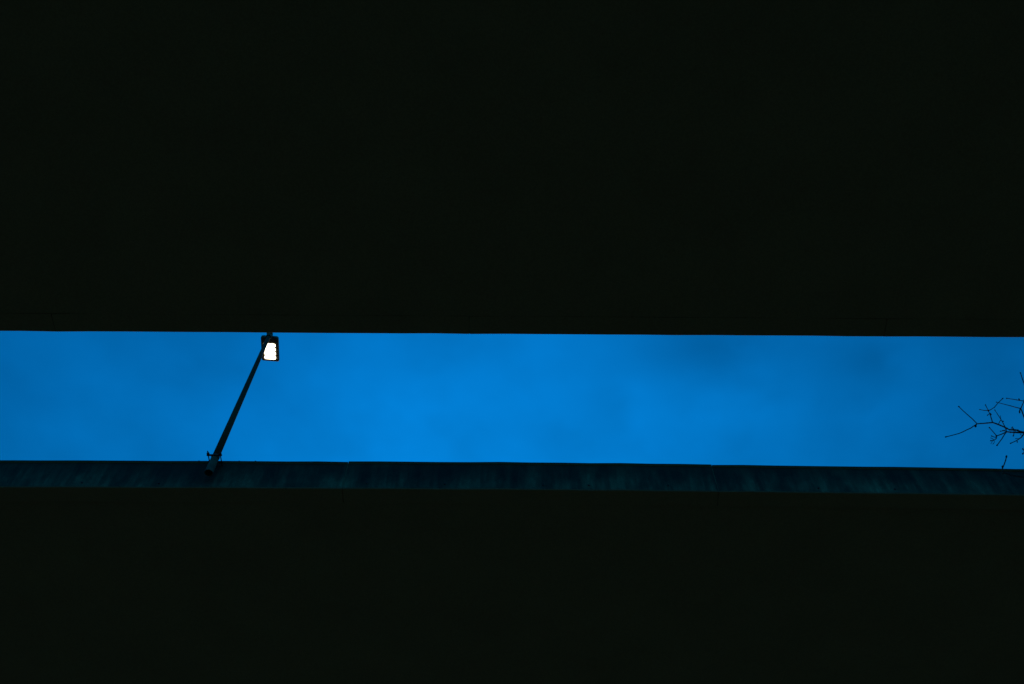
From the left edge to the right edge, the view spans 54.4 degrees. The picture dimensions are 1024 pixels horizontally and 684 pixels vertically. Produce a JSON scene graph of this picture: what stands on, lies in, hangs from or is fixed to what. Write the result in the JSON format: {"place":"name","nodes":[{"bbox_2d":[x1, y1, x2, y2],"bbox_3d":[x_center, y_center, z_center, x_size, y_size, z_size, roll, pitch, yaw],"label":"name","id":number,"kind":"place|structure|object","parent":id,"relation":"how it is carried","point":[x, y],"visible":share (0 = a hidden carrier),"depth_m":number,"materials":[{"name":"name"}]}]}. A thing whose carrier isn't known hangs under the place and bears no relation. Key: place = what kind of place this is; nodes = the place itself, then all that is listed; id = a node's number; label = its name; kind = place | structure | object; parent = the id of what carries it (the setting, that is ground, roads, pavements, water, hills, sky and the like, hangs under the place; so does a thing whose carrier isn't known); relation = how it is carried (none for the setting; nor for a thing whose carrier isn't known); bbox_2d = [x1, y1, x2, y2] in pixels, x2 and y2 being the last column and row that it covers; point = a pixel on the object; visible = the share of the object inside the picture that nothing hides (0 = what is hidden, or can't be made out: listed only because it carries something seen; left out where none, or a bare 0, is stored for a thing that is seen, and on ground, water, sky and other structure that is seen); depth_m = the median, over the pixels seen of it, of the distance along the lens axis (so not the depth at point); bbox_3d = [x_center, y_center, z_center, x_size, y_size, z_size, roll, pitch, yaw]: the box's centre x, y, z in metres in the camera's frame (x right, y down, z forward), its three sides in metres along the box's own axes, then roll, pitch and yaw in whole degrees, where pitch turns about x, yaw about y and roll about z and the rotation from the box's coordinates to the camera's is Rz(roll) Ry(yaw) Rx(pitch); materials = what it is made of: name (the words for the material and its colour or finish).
{"place":"outdoors","nodes":[
{"label":"outdoors","id":0,"kind":"place"},
{"bbox_2d":[0,331,1023,468],"label":"sky","id":1,"kind":"structure","parent":0,"point":[857,401],"materials":[{"name":"blue"}]},
{"bbox_3d":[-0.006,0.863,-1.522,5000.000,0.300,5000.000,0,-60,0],"label":"ground","id":2,"kind":"structure","parent":0,"visible":0},
{"bbox_2d":[0,0,1023,336],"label":"road bridge","id":3,"kind":"structure","parent":2,"relation":"on","point":[606,166],"depth_m":13.37,"materials":[{"name":"concrete"}]},
{"bbox_2d":[0,460,1023,683],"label":"road bridge","id":4,"kind":"structure","parent":2,"relation":"on","point":[250,572],"depth_m":16.99,"materials":[{"name":"concrete"}]},
{"bbox_2d":[204,333,279,475],"bbox_3d":[-4.942,1.165,18.329,0.355,4.696,0.774,4,-61,-2],"label":"street lamp","id":5,"kind":"object","parent":4,"relation":"attached to","point":[269,350],"visible":0.98,"depth_m":18.23,"materials":[{"name":"metal"}]},
{"bbox_2d":[945,372,1023,477],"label":"bare tree","id":6,"kind":"object","parent":2,"relation":"on","point":[1009,431],"visible":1,"depth_m":16.17,"materials":[{"name":"black plant"}]}
]}

